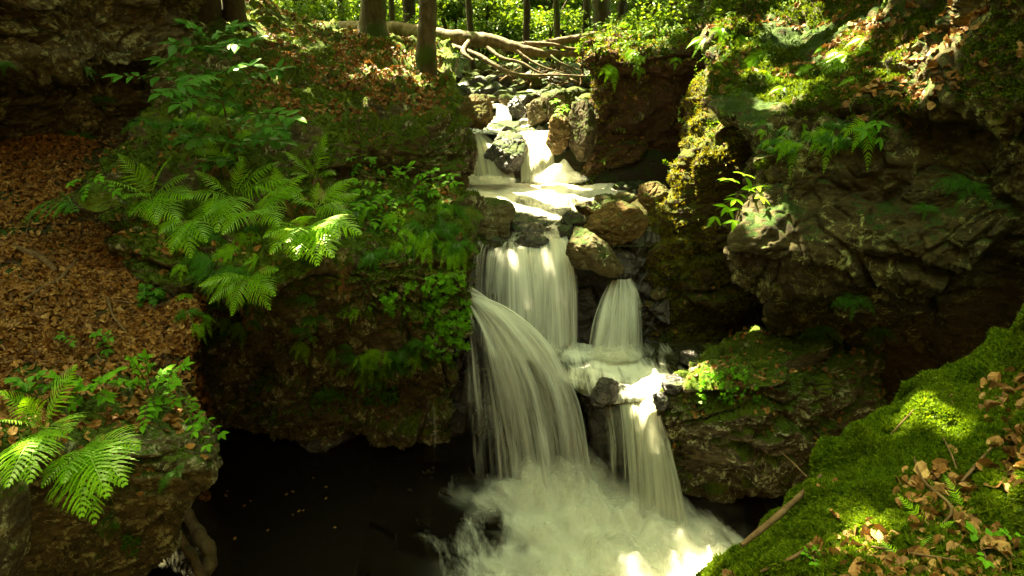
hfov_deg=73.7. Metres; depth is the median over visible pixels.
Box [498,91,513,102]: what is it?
stone
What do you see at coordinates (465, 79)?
stone
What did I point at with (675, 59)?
fern
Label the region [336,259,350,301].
dead fern
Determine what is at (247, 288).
fern
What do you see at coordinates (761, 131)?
fern
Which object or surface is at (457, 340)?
herb
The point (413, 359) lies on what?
fern
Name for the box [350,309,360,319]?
fern
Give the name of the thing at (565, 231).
boulder
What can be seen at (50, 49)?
cliff
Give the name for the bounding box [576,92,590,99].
stone
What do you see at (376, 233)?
fern
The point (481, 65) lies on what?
boulder
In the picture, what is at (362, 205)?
seedling
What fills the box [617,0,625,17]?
wood tree
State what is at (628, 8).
understorey shrub
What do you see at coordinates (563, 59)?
ground cover
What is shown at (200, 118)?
fern
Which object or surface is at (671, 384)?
boulder
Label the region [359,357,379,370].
fern
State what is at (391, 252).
fern
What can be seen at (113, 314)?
stick
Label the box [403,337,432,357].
fern
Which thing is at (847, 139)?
fern
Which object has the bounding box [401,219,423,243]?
fern
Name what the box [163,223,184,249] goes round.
fern
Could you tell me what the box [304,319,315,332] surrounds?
fern
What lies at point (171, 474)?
fern
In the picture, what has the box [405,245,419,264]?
fern
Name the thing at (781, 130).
fern
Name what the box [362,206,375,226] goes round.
fern
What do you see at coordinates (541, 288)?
curtain waterfall
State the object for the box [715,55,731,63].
fern
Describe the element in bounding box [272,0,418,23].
understorey shrub
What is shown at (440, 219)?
fern
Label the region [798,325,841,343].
fern
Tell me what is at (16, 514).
boulder
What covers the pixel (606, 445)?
falls step
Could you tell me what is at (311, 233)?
fern
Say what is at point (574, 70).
stone
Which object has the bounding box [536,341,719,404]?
step pool water
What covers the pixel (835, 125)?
fern
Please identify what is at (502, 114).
top waterfall
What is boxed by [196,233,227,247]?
fern
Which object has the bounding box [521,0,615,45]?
understorey shrub
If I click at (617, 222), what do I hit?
boulder
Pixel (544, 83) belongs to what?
stone
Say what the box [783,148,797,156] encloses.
fern
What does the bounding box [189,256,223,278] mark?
fern
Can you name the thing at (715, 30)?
fern
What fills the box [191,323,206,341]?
fern
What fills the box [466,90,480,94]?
stone
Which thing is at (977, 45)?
cliff moss
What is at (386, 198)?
fern
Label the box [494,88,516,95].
stone
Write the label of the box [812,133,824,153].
fern
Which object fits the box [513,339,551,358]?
foam spray
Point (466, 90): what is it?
stone
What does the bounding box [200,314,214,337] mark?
fern
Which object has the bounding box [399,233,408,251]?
fern
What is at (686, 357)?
boulder
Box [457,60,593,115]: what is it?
stream bed
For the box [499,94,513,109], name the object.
stone
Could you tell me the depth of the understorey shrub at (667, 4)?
8.62 m
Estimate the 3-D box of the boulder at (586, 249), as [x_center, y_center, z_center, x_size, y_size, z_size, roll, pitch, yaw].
[0.738,-0.304,6.039,0.549,0.429,0.440,0,22,0]
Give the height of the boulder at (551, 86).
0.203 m
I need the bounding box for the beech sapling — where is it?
[101,18,306,178]
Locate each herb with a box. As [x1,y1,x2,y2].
[120,531,142,559]
[138,283,166,301]
[357,382,399,406]
[367,290,398,318]
[402,272,471,325]
[422,305,473,363]
[694,365,761,405]
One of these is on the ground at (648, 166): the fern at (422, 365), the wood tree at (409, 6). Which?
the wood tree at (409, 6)
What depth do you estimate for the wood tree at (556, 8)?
11.96 m
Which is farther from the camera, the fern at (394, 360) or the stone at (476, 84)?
the stone at (476, 84)
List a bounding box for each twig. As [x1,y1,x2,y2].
[519,77,542,87]
[557,81,579,85]
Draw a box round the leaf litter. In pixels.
[415,2,587,74]
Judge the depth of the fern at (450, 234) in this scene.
5.25 m
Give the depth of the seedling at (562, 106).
8.12 m
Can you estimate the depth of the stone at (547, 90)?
9.72 m
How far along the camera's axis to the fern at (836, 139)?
4.69 m
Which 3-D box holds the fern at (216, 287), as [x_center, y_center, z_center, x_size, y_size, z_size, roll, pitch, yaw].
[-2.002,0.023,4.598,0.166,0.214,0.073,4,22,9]
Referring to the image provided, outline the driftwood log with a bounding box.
[179,507,217,575]
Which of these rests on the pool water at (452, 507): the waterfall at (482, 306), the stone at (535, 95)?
the waterfall at (482, 306)
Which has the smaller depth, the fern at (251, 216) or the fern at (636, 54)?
the fern at (251, 216)
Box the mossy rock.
[653,326,891,502]
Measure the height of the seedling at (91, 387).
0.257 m
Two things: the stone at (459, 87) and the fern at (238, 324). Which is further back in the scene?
the stone at (459, 87)
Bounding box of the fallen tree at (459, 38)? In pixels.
[337,1,677,76]
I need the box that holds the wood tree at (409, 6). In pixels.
[402,0,415,23]
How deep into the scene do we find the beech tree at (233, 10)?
7.70 m
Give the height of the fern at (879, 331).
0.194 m
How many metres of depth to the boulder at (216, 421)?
6.96 m
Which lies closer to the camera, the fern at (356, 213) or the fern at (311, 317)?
the fern at (311, 317)
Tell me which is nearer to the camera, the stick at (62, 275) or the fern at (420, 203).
the stick at (62, 275)
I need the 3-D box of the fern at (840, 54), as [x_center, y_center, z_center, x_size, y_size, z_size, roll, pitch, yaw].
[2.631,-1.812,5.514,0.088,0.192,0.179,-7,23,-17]
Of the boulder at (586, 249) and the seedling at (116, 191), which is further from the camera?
the boulder at (586, 249)
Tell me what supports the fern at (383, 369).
on the rock bank at (253, 359)
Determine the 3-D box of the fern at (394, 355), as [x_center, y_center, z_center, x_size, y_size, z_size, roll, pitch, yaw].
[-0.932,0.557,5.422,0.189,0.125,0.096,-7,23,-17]
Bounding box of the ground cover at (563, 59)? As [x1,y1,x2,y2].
[329,7,590,77]
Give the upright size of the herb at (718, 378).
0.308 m
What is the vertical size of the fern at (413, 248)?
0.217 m
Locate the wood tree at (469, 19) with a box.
[465,0,475,69]
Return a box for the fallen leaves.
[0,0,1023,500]
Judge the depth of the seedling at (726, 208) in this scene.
5.13 m
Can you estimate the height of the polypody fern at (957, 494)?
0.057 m
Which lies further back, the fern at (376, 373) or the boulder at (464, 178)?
the boulder at (464, 178)
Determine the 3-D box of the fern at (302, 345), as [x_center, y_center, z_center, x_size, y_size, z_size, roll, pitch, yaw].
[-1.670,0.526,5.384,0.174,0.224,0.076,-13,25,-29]
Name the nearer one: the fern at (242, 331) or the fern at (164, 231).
the fern at (164, 231)
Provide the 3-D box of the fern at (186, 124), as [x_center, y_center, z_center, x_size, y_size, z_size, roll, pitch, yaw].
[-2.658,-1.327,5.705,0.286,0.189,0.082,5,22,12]
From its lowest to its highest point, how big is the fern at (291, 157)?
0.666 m
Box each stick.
[12,244,58,271]
[12,276,47,304]
[21,258,77,300]
[26,202,43,232]
[106,296,130,343]
[113,299,152,309]
[740,473,822,546]
[760,549,804,572]
[780,451,807,477]
[871,545,959,561]
[892,409,914,432]
[913,457,953,523]
[943,437,956,468]
[960,447,991,481]
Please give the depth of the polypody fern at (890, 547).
1.86 m
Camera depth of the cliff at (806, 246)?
4.68 m
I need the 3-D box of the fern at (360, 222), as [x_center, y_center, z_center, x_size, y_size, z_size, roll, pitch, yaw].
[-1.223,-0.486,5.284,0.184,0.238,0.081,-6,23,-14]
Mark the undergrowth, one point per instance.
(642, 38)
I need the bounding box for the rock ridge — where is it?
[641,60,766,342]
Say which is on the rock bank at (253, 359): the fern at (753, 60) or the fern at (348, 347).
the fern at (348, 347)
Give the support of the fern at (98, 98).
attached to the cliff at (50, 49)
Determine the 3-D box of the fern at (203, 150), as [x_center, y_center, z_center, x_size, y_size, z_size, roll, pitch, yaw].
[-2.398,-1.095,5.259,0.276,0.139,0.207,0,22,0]
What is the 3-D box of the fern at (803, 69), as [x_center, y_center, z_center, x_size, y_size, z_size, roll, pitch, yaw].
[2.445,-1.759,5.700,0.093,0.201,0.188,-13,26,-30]
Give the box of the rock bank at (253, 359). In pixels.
[87,0,486,450]
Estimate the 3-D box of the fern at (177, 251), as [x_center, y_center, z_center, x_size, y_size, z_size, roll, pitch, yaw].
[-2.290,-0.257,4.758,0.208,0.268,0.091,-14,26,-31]
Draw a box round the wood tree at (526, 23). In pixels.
[522,0,529,72]
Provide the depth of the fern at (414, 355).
5.53 m
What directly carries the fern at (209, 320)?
on the rock bank at (253, 359)
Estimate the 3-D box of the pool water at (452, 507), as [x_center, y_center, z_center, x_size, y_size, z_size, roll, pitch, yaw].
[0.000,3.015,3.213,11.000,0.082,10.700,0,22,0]
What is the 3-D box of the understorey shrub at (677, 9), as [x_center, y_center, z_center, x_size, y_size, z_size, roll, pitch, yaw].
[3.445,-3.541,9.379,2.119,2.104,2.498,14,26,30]
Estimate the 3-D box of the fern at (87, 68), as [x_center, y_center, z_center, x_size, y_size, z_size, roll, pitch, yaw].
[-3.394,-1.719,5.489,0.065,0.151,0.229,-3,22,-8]
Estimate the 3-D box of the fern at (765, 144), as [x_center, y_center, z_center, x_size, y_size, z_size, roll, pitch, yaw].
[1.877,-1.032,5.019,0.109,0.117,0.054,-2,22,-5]
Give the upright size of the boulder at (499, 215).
0.478 m
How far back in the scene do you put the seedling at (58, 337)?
4.04 m
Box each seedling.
[3,370,61,401]
[43,366,126,412]
[54,331,77,347]
[66,174,122,201]
[89,328,116,356]
[109,348,194,433]
[135,289,163,307]
[181,396,229,451]
[345,189,399,232]
[346,156,385,176]
[350,161,464,219]
[550,99,569,115]
[707,171,770,230]
[800,545,820,566]
[851,121,890,150]
[965,521,1006,567]
[999,527,1023,540]
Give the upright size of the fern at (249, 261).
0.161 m
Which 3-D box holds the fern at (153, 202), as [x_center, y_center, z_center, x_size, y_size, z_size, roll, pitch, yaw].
[-2.530,-0.621,4.847,0.653,0.664,0.475,0,22,0]
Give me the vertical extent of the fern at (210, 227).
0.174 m
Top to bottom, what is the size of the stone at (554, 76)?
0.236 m
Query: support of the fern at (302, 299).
on the rock bank at (253, 359)
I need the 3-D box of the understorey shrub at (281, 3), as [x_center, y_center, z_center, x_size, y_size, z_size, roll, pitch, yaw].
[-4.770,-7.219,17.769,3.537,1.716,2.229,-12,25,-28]
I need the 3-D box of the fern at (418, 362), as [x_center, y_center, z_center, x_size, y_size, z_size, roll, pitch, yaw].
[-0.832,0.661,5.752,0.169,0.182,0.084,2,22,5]
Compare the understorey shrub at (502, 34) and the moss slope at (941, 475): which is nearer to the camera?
the moss slope at (941, 475)
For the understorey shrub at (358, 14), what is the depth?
18.88 m
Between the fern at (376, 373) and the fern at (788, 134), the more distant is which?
the fern at (376, 373)
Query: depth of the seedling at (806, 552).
1.95 m
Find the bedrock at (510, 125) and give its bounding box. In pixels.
[476,119,595,152]
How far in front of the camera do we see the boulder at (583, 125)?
7.89 m
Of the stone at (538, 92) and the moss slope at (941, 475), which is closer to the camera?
the moss slope at (941, 475)
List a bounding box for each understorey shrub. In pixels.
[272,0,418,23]
[274,0,388,19]
[290,0,417,20]
[346,0,418,23]
[397,0,530,29]
[437,0,553,58]
[454,0,547,60]
[501,0,562,31]
[508,0,642,63]
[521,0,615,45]
[600,0,707,53]
[611,0,704,15]
[622,0,707,8]
[672,0,707,19]
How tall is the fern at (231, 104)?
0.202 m
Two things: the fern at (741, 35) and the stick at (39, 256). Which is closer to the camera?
the stick at (39, 256)
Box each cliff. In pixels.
[0,0,208,141]
[699,0,1023,405]
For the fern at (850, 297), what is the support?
on the cliff at (806, 246)
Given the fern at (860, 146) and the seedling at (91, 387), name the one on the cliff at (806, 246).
the fern at (860, 146)
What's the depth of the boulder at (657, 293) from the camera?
6.44 m
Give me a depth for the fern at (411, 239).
5.14 m
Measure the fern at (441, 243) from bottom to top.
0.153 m
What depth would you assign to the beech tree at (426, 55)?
7.73 m
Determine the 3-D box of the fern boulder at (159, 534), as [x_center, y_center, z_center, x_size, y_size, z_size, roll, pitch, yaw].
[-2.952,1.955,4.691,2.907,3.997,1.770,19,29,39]
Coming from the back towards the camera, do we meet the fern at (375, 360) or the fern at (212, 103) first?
the fern at (212, 103)
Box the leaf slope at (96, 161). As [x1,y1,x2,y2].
[0,137,208,499]
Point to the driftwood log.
(203, 541)
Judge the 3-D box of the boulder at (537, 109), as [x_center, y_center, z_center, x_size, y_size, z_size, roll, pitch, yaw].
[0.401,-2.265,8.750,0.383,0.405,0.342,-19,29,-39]
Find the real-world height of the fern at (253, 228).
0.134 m
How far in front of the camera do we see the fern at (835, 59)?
5.47 m
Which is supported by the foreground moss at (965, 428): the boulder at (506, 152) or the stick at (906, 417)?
the stick at (906, 417)
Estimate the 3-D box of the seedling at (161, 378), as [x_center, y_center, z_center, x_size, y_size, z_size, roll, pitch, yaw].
[-1.854,0.498,3.604,0.424,0.354,0.405,19,29,39]
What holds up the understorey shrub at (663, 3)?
on the ground at (648, 166)
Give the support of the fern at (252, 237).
on the rock bank at (253, 359)
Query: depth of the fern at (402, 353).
5.40 m
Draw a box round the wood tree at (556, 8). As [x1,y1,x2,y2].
[553,0,561,69]
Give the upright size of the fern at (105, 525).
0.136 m
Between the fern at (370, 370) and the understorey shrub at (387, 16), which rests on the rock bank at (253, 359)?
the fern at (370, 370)
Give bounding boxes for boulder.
[0,362,222,575]
[0,459,32,575]
[72,182,119,217]
[204,391,222,431]
[298,431,356,452]
[453,171,468,189]
[460,93,493,129]
[461,71,474,76]
[464,60,497,76]
[465,129,478,175]
[477,197,515,239]
[483,131,527,173]
[507,98,526,119]
[514,231,548,251]
[521,77,541,89]
[526,95,548,126]
[543,84,561,89]
[546,88,575,119]
[546,114,569,154]
[557,224,573,239]
[560,211,585,226]
[565,226,624,277]
[568,98,597,161]
[575,200,602,216]
[582,199,648,247]
[589,377,619,407]
[593,193,620,204]
[615,192,636,203]
[625,234,646,270]
[637,181,669,212]
[644,300,654,307]
[650,285,666,299]
[652,391,669,410]
[661,373,684,395]
[678,350,701,365]
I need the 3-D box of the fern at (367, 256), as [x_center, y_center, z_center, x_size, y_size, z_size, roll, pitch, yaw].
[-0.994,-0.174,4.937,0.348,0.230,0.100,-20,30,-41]
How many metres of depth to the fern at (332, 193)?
4.95 m
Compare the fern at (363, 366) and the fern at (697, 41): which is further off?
the fern at (697, 41)
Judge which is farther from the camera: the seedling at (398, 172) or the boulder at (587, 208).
the boulder at (587, 208)
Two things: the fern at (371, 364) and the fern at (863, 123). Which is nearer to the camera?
the fern at (863, 123)
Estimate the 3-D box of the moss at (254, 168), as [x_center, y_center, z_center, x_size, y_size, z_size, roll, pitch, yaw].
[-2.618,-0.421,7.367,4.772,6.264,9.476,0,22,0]
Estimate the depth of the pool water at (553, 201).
7.83 m
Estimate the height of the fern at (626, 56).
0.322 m
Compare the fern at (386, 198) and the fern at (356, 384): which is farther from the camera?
the fern at (356, 384)
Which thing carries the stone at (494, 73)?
on the stream bed
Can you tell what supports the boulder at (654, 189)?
on the rock ridge
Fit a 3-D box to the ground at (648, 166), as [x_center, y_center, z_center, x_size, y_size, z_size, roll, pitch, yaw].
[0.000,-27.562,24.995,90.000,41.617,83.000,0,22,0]
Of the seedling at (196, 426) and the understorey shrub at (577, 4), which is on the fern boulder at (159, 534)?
the seedling at (196, 426)
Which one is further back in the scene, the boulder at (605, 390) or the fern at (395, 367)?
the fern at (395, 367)
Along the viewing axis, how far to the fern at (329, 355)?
5.52 m
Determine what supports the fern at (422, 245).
on the rock bank at (253, 359)
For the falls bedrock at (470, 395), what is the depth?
6.59 m
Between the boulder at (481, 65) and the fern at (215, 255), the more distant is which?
the boulder at (481, 65)
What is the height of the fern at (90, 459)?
0.406 m
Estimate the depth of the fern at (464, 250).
5.35 m
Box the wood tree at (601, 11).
[592,0,610,30]
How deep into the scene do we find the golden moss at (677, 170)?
6.49 m
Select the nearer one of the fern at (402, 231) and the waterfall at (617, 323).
the fern at (402, 231)
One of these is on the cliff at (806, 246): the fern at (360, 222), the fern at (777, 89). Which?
the fern at (777, 89)
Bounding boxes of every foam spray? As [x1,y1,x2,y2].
[468,175,506,183]
[506,460,711,575]
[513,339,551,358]
[543,159,577,182]
[599,343,634,360]
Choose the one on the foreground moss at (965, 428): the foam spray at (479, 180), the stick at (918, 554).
the stick at (918, 554)
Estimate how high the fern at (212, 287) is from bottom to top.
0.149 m
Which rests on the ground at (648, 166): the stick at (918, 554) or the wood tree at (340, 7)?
the wood tree at (340, 7)
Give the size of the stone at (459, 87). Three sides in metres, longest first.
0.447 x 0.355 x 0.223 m
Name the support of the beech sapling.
on the rock bank at (253, 359)
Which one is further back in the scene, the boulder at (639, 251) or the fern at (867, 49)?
the boulder at (639, 251)
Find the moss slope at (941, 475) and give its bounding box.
[708,320,1022,573]
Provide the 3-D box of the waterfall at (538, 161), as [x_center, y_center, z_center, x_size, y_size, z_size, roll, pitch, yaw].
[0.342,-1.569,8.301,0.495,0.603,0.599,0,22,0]
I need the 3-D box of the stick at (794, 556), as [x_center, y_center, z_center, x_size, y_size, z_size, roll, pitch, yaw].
[0.802,0.791,1.980,0.160,0.070,0.041,-7,23,-17]
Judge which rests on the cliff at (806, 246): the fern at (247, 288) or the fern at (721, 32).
the fern at (721, 32)
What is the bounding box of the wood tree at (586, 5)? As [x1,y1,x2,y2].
[581,0,590,67]
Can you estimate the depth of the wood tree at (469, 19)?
11.92 m
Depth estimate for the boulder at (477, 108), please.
8.44 m
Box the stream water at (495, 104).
[491,101,506,109]
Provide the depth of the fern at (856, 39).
5.45 m
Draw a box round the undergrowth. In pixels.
[104,0,915,436]
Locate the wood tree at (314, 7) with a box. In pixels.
[307,0,319,20]
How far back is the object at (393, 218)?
5.33 m
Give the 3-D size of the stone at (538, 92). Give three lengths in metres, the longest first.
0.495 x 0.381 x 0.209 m
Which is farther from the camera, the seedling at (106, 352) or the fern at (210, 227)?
the fern at (210, 227)
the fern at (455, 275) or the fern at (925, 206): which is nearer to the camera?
the fern at (925, 206)
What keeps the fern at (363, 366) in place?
on the rock bank at (253, 359)
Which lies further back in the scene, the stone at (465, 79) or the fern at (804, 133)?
the stone at (465, 79)
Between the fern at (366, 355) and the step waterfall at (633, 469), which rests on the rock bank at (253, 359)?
the fern at (366, 355)
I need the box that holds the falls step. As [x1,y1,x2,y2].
[558,377,696,481]
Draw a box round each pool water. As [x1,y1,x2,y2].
[147,425,785,575]
[466,182,670,247]
[470,116,548,134]
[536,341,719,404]
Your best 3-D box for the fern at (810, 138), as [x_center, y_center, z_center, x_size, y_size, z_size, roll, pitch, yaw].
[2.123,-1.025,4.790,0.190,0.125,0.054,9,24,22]
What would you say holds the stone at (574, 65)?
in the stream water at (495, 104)
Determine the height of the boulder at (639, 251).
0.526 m
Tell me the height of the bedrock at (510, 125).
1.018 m
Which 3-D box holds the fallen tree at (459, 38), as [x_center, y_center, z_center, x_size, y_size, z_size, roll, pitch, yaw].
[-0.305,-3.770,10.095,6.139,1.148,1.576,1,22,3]
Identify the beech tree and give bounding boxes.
[194,0,226,24]
[221,0,253,32]
[358,0,389,36]
[415,0,437,75]
[683,0,705,20]
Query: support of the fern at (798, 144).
on the cliff at (806, 246)
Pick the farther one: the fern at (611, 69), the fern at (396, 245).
the fern at (611, 69)
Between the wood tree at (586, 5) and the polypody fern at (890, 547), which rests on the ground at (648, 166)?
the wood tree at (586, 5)
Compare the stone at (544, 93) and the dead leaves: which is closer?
the dead leaves
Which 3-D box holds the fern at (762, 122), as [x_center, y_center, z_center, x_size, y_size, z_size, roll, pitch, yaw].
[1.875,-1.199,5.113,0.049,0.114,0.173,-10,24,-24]
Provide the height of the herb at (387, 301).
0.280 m
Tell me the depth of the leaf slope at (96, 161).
5.04 m
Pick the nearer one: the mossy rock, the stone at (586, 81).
the mossy rock
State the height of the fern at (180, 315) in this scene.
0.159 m
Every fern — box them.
[0,60,17,73]
[0,364,86,490]
[16,191,121,228]
[41,424,145,524]
[62,130,94,140]
[83,66,95,81]
[92,95,119,112]
[94,509,119,538]
[105,153,193,224]
[121,117,165,133]
[158,211,212,258]
[158,461,184,491]
[160,136,178,146]
[162,119,184,131]
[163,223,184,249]
[167,232,190,252]
[170,264,188,280]
[172,132,198,144]
[173,307,207,323]
[175,293,194,301]
[180,117,205,134]
[180,159,289,232]
[180,250,214,281]
[184,265,222,296]
[185,111,197,131]
[186,142,216,156]
[186,224,218,238]
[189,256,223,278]
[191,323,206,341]
[196,115,210,127]
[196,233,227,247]
[199,141,245,190]
[199,258,278,318]
[200,280,213,302]
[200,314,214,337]
[201,100,221,109]
[203,260,214,276]
[203,312,213,331]
[204,103,217,112]
[206,277,221,306]
[208,301,226,311]
[210,264,254,286]
[212,249,225,260]
[213,317,231,336]
[215,100,244,114]
[216,242,239,261]
[216,246,237,263]
[217,155,234,174]
[219,106,234,116]
[220,174,305,234]
[228,321,241,339]
[228,327,246,349]
[231,232,248,248]
[233,295,261,317]
[236,129,252,143]
[236,274,248,286]
[240,224,262,234]
[242,257,256,273]
[243,231,260,246]
[255,167,301,218]
[262,214,361,265]
[278,178,359,219]
[284,132,335,185]
[287,324,312,344]
[290,340,310,364]
[293,294,315,312]
[298,314,331,332]
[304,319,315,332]
[312,187,327,207]
[313,388,342,406]
[323,348,335,373]
[334,349,361,380]
[335,369,345,380]
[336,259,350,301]
[337,342,352,354]
[343,308,357,324]
[349,196,374,206]
[350,209,375,229]
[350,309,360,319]
[352,210,364,226]
[352,354,369,373]
[353,375,370,395]
[355,363,370,380]
[357,248,387,274]
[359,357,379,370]
[359,369,399,395]
[361,362,378,382]
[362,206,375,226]
[362,349,378,368]
[363,349,381,371]
[365,227,383,234]
[371,246,403,268]
[376,196,406,204]
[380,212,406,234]
[380,365,388,381]
[382,351,392,371]
[385,351,403,365]
[386,362,409,380]
[389,242,405,258]
[391,353,407,373]
[391,363,411,379]
[396,347,415,365]
[398,228,412,238]
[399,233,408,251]
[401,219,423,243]
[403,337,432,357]
[403,356,422,375]
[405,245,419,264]
[405,351,420,360]
[406,233,417,246]
[406,243,415,265]
[409,353,422,368]
[410,199,429,208]
[410,235,427,250]
[413,359,430,373]
[415,226,450,247]
[415,246,433,271]
[418,242,431,252]
[422,231,438,251]
[427,200,469,223]
[432,239,454,251]
[434,220,467,241]
[436,210,449,230]
[436,241,451,252]
[437,208,450,215]
[438,227,456,242]
[439,224,464,240]
[440,248,460,276]
[443,239,480,267]
[444,271,465,279]
[447,253,461,270]
[454,246,468,273]
[598,63,619,94]
[618,49,637,75]
[629,49,639,69]
[631,67,645,80]
[632,56,645,69]
[669,57,680,69]
[688,37,704,57]
[708,27,724,36]
[715,28,728,42]
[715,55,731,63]
[736,34,749,44]
[740,55,760,67]
[742,47,767,65]
[751,119,773,135]
[756,121,769,129]
[756,129,766,141]
[762,137,786,153]
[762,140,771,154]
[763,146,775,154]
[766,85,784,96]
[768,75,779,83]
[771,138,797,178]
[776,128,787,136]
[778,130,793,141]
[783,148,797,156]
[792,142,802,152]
[794,63,813,76]
[796,65,814,74]
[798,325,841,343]
[800,126,835,173]
[801,130,809,138]
[801,132,824,149]
[811,85,829,96]
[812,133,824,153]
[815,46,828,53]
[816,54,843,74]
[816,58,827,69]
[819,134,842,152]
[820,64,846,77]
[820,143,834,157]
[821,120,842,132]
[825,48,837,58]
[829,134,853,151]
[830,291,874,319]
[832,51,846,61]
[832,137,842,148]
[834,62,849,71]
[837,76,859,86]
[838,143,850,149]
[842,118,877,169]
[844,35,865,51]
[852,141,866,153]
[855,46,875,56]
[862,325,897,346]
[879,539,909,561]
[898,494,955,547]
[908,201,940,221]
[930,173,991,210]
[944,474,975,514]
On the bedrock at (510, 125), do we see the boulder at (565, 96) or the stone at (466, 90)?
the boulder at (565, 96)
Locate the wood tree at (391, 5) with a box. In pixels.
[388,0,394,20]
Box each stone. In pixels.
[455,70,464,82]
[456,85,466,95]
[457,76,487,86]
[459,77,486,85]
[463,88,475,92]
[466,69,483,75]
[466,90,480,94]
[468,82,483,87]
[479,81,501,95]
[484,69,493,74]
[487,94,498,101]
[490,74,511,87]
[491,71,517,78]
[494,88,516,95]
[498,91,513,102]
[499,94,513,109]
[507,84,526,91]
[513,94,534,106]
[515,91,539,97]
[526,89,541,94]
[536,61,554,71]
[540,88,558,92]
[540,92,552,96]
[541,80,547,88]
[546,70,563,80]
[553,77,573,88]
[561,62,578,69]
[567,67,585,74]
[567,86,579,95]
[571,73,590,88]
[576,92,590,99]
[578,87,589,93]
[616,182,627,189]
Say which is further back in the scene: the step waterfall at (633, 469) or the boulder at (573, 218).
the boulder at (573, 218)
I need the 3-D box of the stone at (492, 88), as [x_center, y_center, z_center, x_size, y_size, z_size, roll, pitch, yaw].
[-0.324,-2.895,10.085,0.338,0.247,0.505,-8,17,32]
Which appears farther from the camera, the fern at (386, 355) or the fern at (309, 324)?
the fern at (386, 355)
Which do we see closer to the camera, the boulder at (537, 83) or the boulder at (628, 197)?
the boulder at (628, 197)
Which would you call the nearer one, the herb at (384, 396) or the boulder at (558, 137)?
the herb at (384, 396)
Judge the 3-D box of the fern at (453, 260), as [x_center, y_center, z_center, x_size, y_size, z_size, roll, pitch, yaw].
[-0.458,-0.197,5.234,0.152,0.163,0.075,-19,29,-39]
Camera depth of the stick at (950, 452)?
2.15 m
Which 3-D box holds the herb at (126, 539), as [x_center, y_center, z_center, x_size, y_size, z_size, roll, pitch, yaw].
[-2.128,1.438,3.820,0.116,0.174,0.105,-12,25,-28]
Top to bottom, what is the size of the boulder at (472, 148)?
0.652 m
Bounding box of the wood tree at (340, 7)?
[337,0,345,20]
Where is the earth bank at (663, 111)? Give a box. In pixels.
[573,7,706,185]
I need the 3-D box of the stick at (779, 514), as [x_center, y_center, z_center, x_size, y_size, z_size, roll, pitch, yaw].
[0.913,0.723,2.258,0.524,0.038,0.029,-18,28,-37]
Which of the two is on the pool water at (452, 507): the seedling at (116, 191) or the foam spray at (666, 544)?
the foam spray at (666, 544)
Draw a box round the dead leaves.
[722,304,1023,575]
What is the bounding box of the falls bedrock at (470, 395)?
[448,212,671,445]
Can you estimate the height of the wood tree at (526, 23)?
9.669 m
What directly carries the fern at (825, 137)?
on the cliff at (806, 246)
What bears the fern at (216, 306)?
on the rock bank at (253, 359)
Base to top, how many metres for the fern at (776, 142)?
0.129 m
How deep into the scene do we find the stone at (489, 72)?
12.09 m
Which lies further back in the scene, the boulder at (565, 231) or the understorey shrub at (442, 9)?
the understorey shrub at (442, 9)
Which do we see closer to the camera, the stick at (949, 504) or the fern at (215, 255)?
the stick at (949, 504)
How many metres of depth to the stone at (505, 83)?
10.74 m
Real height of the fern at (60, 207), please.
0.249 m
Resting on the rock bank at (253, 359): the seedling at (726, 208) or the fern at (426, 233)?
the fern at (426, 233)
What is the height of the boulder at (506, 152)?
0.448 m
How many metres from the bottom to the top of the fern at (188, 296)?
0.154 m
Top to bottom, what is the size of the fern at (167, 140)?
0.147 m
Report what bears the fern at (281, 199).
on the rock bank at (253, 359)
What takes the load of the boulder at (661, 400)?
on the mossy rock
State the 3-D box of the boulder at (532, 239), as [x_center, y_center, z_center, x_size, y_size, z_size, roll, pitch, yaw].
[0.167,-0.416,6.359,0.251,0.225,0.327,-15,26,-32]
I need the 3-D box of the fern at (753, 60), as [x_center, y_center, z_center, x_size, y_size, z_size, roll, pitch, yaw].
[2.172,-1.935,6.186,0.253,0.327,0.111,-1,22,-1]
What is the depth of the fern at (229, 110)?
5.86 m
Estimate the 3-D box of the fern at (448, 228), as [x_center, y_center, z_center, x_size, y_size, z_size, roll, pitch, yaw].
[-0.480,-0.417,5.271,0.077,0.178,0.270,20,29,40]
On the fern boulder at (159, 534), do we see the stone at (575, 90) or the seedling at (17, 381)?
the seedling at (17, 381)
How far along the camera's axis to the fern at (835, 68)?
5.38 m
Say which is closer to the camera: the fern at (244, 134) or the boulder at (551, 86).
the fern at (244, 134)
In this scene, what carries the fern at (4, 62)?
attached to the cliff at (50, 49)
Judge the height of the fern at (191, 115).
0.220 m
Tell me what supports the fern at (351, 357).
on the rock bank at (253, 359)
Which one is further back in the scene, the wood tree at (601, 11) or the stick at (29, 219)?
the wood tree at (601, 11)
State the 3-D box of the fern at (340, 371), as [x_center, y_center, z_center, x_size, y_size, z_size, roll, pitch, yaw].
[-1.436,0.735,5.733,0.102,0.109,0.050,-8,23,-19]
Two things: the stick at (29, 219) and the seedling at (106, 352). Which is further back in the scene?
the stick at (29, 219)
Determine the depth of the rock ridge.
6.40 m
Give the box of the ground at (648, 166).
[321,0,704,184]
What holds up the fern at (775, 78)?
on the cliff at (806, 246)
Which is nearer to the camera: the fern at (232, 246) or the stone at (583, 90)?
the fern at (232, 246)
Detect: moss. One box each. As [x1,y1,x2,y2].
[0,0,481,574]
[574,5,761,342]
[657,0,1023,502]
[695,304,1023,575]
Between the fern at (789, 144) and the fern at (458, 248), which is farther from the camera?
the fern at (458, 248)
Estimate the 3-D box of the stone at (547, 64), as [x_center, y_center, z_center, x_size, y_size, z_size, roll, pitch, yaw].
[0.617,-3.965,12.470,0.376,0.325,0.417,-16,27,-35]
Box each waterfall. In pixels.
[467,286,587,497]
[468,133,514,183]
[482,238,576,348]
[496,105,510,120]
[521,131,556,183]
[589,279,637,352]
[620,401,643,515]
[639,396,688,527]
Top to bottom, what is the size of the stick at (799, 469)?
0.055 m

